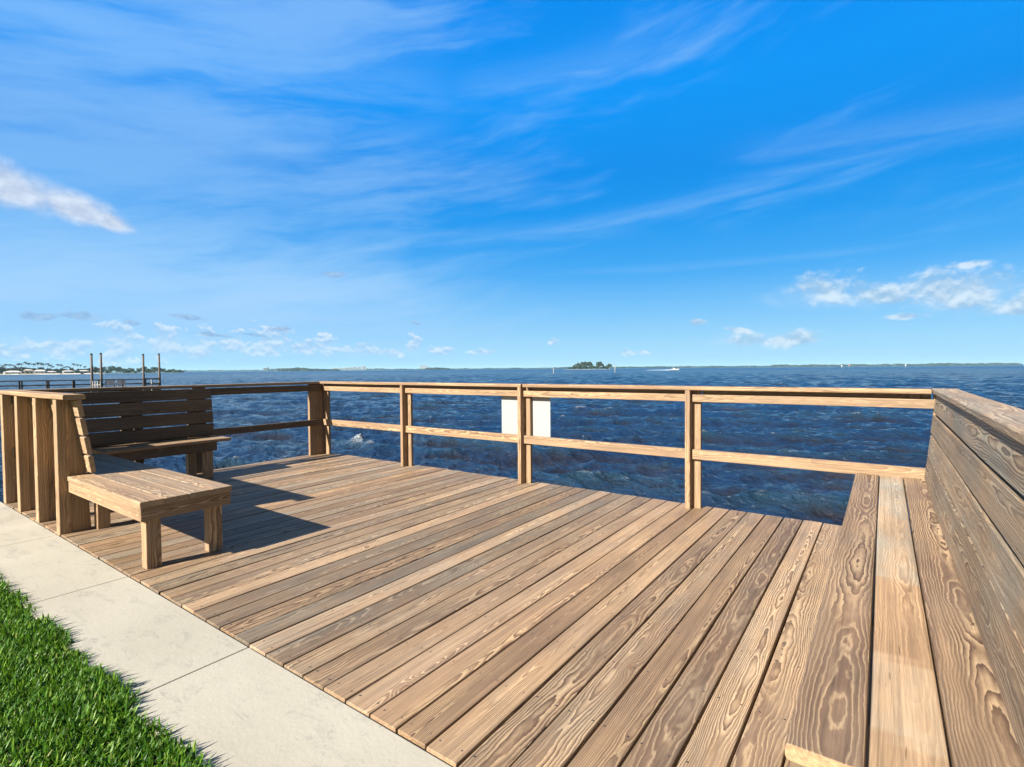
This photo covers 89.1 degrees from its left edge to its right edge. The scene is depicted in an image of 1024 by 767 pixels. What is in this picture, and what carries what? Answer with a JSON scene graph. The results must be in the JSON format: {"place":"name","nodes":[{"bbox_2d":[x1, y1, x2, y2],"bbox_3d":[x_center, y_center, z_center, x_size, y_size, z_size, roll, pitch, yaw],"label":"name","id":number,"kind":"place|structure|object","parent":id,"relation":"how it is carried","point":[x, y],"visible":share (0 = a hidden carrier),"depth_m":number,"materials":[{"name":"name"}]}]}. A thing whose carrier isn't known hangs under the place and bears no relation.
{"place":"outdoors","nodes":[
{"label":"outdoors","id":0,"kind":"place"},
{"bbox_2d":[0,373,104,374],"bbox_3d":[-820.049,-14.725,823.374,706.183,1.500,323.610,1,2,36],"label":"shore","id":1,"kind":"structure","parent":0,"point":[38,374],"depth_m":617.22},
{"bbox_2d":[4,371,21,373],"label":"house","id":2,"kind":"structure","parent":1,"relation":"on","point":[12,372],"depth_m":618.62,"materials":[{"name":"white paint"}]},
{"bbox_2d":[34,370,45,373],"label":"house","id":3,"kind":"structure","parent":1,"relation":"on","point":[39,371],"depth_m":628.65,"materials":[{"name":"white paint"}]},
{"bbox_2d":[14,373,89,374],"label":"shore seawall","id":4,"kind":"object","parent":1,"relation":"on","point":[66,373],"visible":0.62,"depth_m":631.54,"materials":[{"name":"white paint"}]},
{"bbox_2d":[0,573,215,766],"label":"grass","id":5,"kind":"structure","parent":0,"point":[50,674],"depth_m":1.98,"materials":[{"name":"green plant"}]},
{"bbox_2d":[0,502,451,766],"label":"sidewalk","id":6,"kind":"structure","parent":0,"point":[225,700],"depth_m":2.25,"materials":[{"name":"beige concrete"}]},
{"bbox_2d":[0,365,1023,530],"bbox_3d":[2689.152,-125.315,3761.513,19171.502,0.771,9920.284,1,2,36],"label":"sea water","id":7,"kind":"structure","parent":0,"point":[887,436],"depth_m":23.18,"materials":[{"name":"blue liquid"}]},
{"bbox_2d":[0,379,160,392],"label":"neighbour pier","id":8,"kind":"structure","parent":7,"relation":"in","point":[48,385],"depth_m":56.72,"materials":[{"name":"brown wood"}]},
{"bbox_2d":[92,381,100,387],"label":"baluster gate","id":9,"kind":"structure","parent":8,"relation":"on","point":[95,384],"depth_m":56.49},
{"bbox_2d":[105,380,114,386],"bbox_3d":[-44.545,0.152,57.668,1.080,0.975,0.455,-1,2,-19],"label":"pier bench","id":10,"kind":"object","parent":8,"relation":"on","point":[108,382],"visible":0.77,"depth_m":57.77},
{"bbox_2d":[117,380,125,386],"bbox_3d":[-43.273,0.142,57.669,0.885,0.975,0.462,-1,2,-23],"label":"pier bench","id":11,"kind":"object","parent":8,"relation":"on","point":[121,383],"visible":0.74,"depth_m":57.78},
{"bbox_2d":[90,353,93,391],"bbox_3d":[-45.995,-0.494,56.984,0.320,5.661,0.270,1,2,36],"label":"lift pile","id":12,"kind":"object","parent":7,"relation":"in","point":[91,365],"visible":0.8,"depth_m":56.87,"materials":[{"name":"brown wood"}]},
{"bbox_2d":[99,353,102,386],"bbox_3d":[-46.144,-0.586,58.488,0.302,5.761,0.270,1,2,36],"label":"lift pile","id":13,"kind":"object","parent":7,"relation":"in","point":[101,373],"visible":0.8,"depth_m":58.38,"materials":[{"name":"brown wood"}]},
{"bbox_2d":[142,354,144,390],"bbox_3d":[-42.469,-0.608,59.995,0.279,5.660,0.270,1,2,36],"label":"lift pile","id":14,"kind":"object","parent":7,"relation":"in","point":[143,375],"visible":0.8,"depth_m":59.88,"materials":[{"name":"brown wood"}]},
{"bbox_2d":[158,353,160,389],"bbox_3d":[-41.654,-0.707,61.502,0.292,5.761,0.270,1,2,36],"label":"lift pile","id":15,"kind":"object","parent":7,"relation":"in","point":[159,375],"visible":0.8,"depth_m":61.40,"materials":[{"name":"brown wood"}]},
{"bbox_2d":[145,378,158,389],"bbox_3d":[-42.050,0.527,60.780,0.130,2.340,1.743,1,2,31],"label":"lift cradle","id":16,"kind":"object","parent":15,"relation":"attached to","point":[151,384],"visible":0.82,"depth_m":60.74,"materials":[{"name":"white metal"}]},
{"bbox_2d":[277,367,339,370],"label":"mangrove islet","id":17,"kind":"object","parent":7,"relation":"on","point":[295,369],"visible":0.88,"depth_m":2103.54,"materials":[{"name":"green plant"}]},
{"bbox_2d":[182,367,450,371],"bbox_3d":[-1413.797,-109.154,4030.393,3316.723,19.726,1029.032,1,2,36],"label":"distant woodland","id":18,"kind":"object","parent":7,"relation":"on","point":[435,368],"visible":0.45,"depth_m":4329.46,"materials":[{"name":"green plant"}]},
{"bbox_2d":[4,453,951,766],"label":"wooden deck","id":19,"kind":"structure","parent":7,"relation":"in","point":[458,617],"depth_m":2.90,"materials":[{"name":"brown wood"}]},
{"bbox_2d":[0,390,231,569],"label":"corner bench","id":20,"kind":"object","parent":19,"relation":"on","point":[58,471],"visible":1,"depth_m":4.19,"materials":[{"name":"brown wood"}]},
{"bbox_2d":[73,388,230,478],"bbox_3d":[-4.192,0.625,5.893,0.462,1.079,1.755,1,2,36],"label":"rail bench","id":21,"kind":"object","parent":19,"relation":"on","point":[139,450],"visible":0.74,"depth_m":6.07,"materials":[{"name":"brown wood"}]},
{"bbox_2d":[11,381,323,472],"bbox_3d":[-3.994,0.678,6.678,0.147,1.326,3.559,1,2,36],"label":"railing","id":22,"kind":"object","parent":19,"relation":"attached to","point":[313,422],"visible":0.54,"depth_m":7.27,"materials":[{"name":"brown wood"}]},
{"bbox_2d":[318,381,935,508],"bbox_3d":[0.095,0.664,5.925,7.512,1.324,0.142,1,2,36],"label":"front railing","id":23,"kind":"object","parent":19,"relation":"attached to","point":[693,453],"visible":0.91,"depth_m":4.94,"materials":[{"name":"brown wood"}]},
{"bbox_2d":[502,396,550,445],"bbox_3d":[0.155,0.417,5.961,0.670,0.556,0.020,1,2,36],"label":"sign board","id":24,"kind":"object","parent":23,"relation":"attached to","point":[541,424],"visible":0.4,"depth_m":5.89,"materials":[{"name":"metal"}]},
{"bbox_2d":[785,388,1023,766],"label":"long bench","id":25,"kind":"object","parent":19,"relation":"on","point":[964,537],"visible":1,"depth_m":1.54,"materials":[{"name":"brown wood"}]},
{"bbox_2d":[383,363,1022,369],"bbox_3d":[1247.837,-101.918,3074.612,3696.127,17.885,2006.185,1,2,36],"label":"woodland","id":26,"kind":"object","parent":7,"relation":"on","point":[928,364],"visible":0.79,"depth_m":2819.35,"materials":[{"name":"green plant"}]},
{"bbox_2d":[0,0,1023,371],"label":"sky","id":27,"kind":"structure","parent":0,"point":[204,185],"materials":[{"name":"blue"}]},
{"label":"mangrove point","id":28,"kind":"structure","parent":0,"visible":0},
{"bbox_2d":[112,366,119,371],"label":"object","id":29,"kind":"object","parent":28,"relation":"on","point":[115,369],"visible":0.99,"depth_m":877.80,"materials":[{"name":"white"}]}
]}

